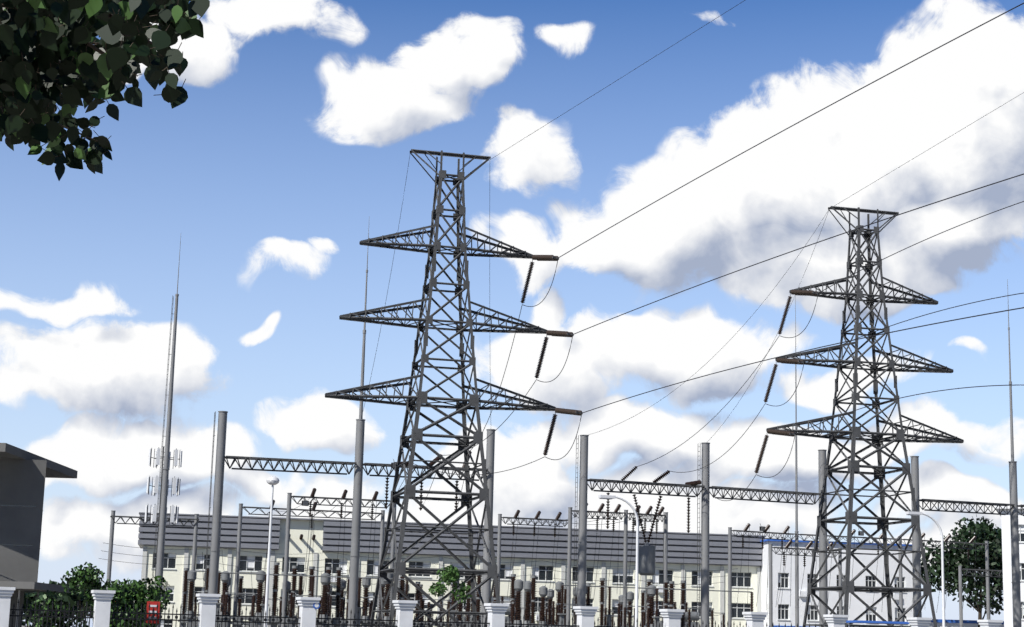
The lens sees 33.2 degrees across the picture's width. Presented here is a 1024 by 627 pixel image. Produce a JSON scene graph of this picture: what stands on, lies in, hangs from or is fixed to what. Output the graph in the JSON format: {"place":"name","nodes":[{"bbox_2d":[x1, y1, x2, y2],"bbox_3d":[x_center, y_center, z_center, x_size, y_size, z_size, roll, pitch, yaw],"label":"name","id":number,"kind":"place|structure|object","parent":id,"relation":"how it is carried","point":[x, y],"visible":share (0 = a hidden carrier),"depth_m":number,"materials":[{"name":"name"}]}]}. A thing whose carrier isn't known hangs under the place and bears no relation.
{"place":"outdoors","nodes":[
{"label":"outdoors","id":0,"kind":"place"},
{"bbox_2d":[0,443,77,626],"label":"concrete building","id":1,"kind":"structure","parent":0,"point":[24,474],"depth_m":91.10,"materials":[{"name":"grey paint"}]},
{"bbox_2d":[0,0,209,180],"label":"foliage","id":2,"kind":"object","parent":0,"point":[50,52],"visible":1,"depth_m":4.60,"materials":[{"name":"green plant"}]},
{"bbox_2d":[428,565,471,626],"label":"tree","id":3,"kind":"object","parent":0,"point":[451,573],"depth_m":99.59,"materials":[{"name":"green plant"}]},
{"bbox_2d":[138,512,764,626],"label":"control building","id":4,"kind":"structure","parent":0,"point":[328,532],"depth_m":168.45,"materials":[{"name":"grey paint"}]},
{"bbox_2d":[0,587,1002,626],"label":"fence pillars","id":5,"kind":"structure","parent":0,"point":[307,610],"depth_m":62.45,"materials":[{"name":"white concrete"}]},
{"bbox_2d":[146,601,319,622],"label":"signs","id":6,"kind":"object","parent":5,"relation":"attached to","point":[154,605],"visible":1,"depth_m":59.72,"materials":[{"name":"metal"}]},
{"bbox_2d":[9,599,888,626],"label":"fence railings","id":7,"kind":"object","parent":5,"relation":"attached to","point":[136,618],"visible":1,"depth_m":60.83,"materials":[{"name":"black metal"}]},
{"bbox_2d":[0,0,1023,626],"label":"sky","id":8,"kind":"structure","parent":0,"point":[297,128],"materials":[{"name":"blue"}]},
{"bbox_3d":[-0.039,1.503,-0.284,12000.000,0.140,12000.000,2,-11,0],"label":"ground","id":9,"kind":"structure","parent":0,"visible":0},
{"bbox_2d":[26,590,88,626],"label":"shrub","id":10,"kind":"object","parent":9,"relation":"on","point":[55,600],"visible":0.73,"depth_m":68.55,"materials":[{"name":"green plant"}]},
{"bbox_2d":[22,580,140,626],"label":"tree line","id":11,"kind":"object","parent":9,"relation":"on","point":[71,599],"visible":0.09,"depth_m":352.36,"materials":[{"name":"green plant"}]},
{"bbox_2d":[60,562,104,624],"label":"tree","id":12,"kind":"object","parent":9,"relation":"on","point":[88,575],"visible":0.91,"depth_m":69.74,"materials":[{"name":"green plant"}]},
{"bbox_2d":[88,576,172,626],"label":"shrub","id":13,"kind":"object","parent":9,"relation":"on","point":[124,594],"visible":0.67,"depth_m":70.60,"materials":[{"name":"green plant"}]},
{"bbox_2d":[144,447,181,584],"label":"telecom mast","id":14,"kind":"object","parent":9,"relation":"on","point":[153,510],"visible":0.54,"depth_m":136.38,"materials":[{"name":"metal"}]},
{"bbox_2d":[152,238,180,626],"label":"lightning mast","id":15,"kind":"object","parent":9,"relation":"on","point":[161,537],"visible":0.85,"depth_m":131.89,"materials":[{"name":"grey metal"}]},
{"bbox_2d":[325,149,582,626],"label":"tower","id":16,"kind":"structure","parent":9,"relation":"on","point":[418,401],"depth_m":111.36,"materials":[{"name":"metal"}]},
{"bbox_2d":[178,533,753,626],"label":"yard equipment","id":17,"kind":"object","parent":9,"relation":"on","point":[514,609],"visible":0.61,"depth_m":135.04,"materials":[{"name":"grey metal"}]},
{"bbox_2d":[106,230,1021,626],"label":"poles","id":18,"kind":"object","parent":9,"relation":"on","point":[580,540],"depth_m":128.63,"materials":[{"name":"grey metal"}]},
{"bbox_2d":[99,152,976,612],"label":"down leads","id":19,"kind":"object","parent":18,"relation":"on","point":[647,558],"visible":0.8,"depth_m":135.61,"materials":[{"name":"grey metal"}]},
{"bbox_2d":[490,0,1023,477],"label":"conductors","id":20,"kind":"object","parent":19,"relation":"attached to","point":[538,368],"visible":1,"depth_m":107.21,"materials":[{"name":"grey"}]},
{"bbox_2d":[110,456,1023,577],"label":"lattice girders","id":21,"kind":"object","parent":18,"relation":"attached to","point":[372,465],"depth_m":131.98,"materials":[{"name":"grey metal"}]},
{"bbox_2d":[302,459,863,535],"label":"floodlights","id":22,"kind":"object","parent":18,"relation":"attached to","point":[761,528],"visible":0.8,"depth_m":142.42,"materials":[{"name":"black metal"}]},
{"bbox_2d":[264,476,944,626],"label":"street lamps","id":23,"kind":"object","parent":9,"relation":"on","point":[272,480],"visible":1,"depth_m":79.57,"materials":[{"name":"white metal"}]},
{"bbox_2d":[766,206,963,626],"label":"tower","id":24,"kind":"structure","parent":9,"relation":"on","point":[851,517],"depth_m":123.13,"materials":[{"name":"metal"}]},
{"bbox_2d":[760,506,1023,626],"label":"building","id":25,"kind":"structure","parent":9,"relation":"on","point":[784,614],"depth_m":172.25,"materials":[{"name":"white paint"}]},
{"bbox_2d":[921,514,1003,626],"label":"tree","id":26,"kind":"object","parent":9,"relation":"on","point":[983,531],"visible":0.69,"depth_m":172.72,"materials":[{"name":"green plant"}]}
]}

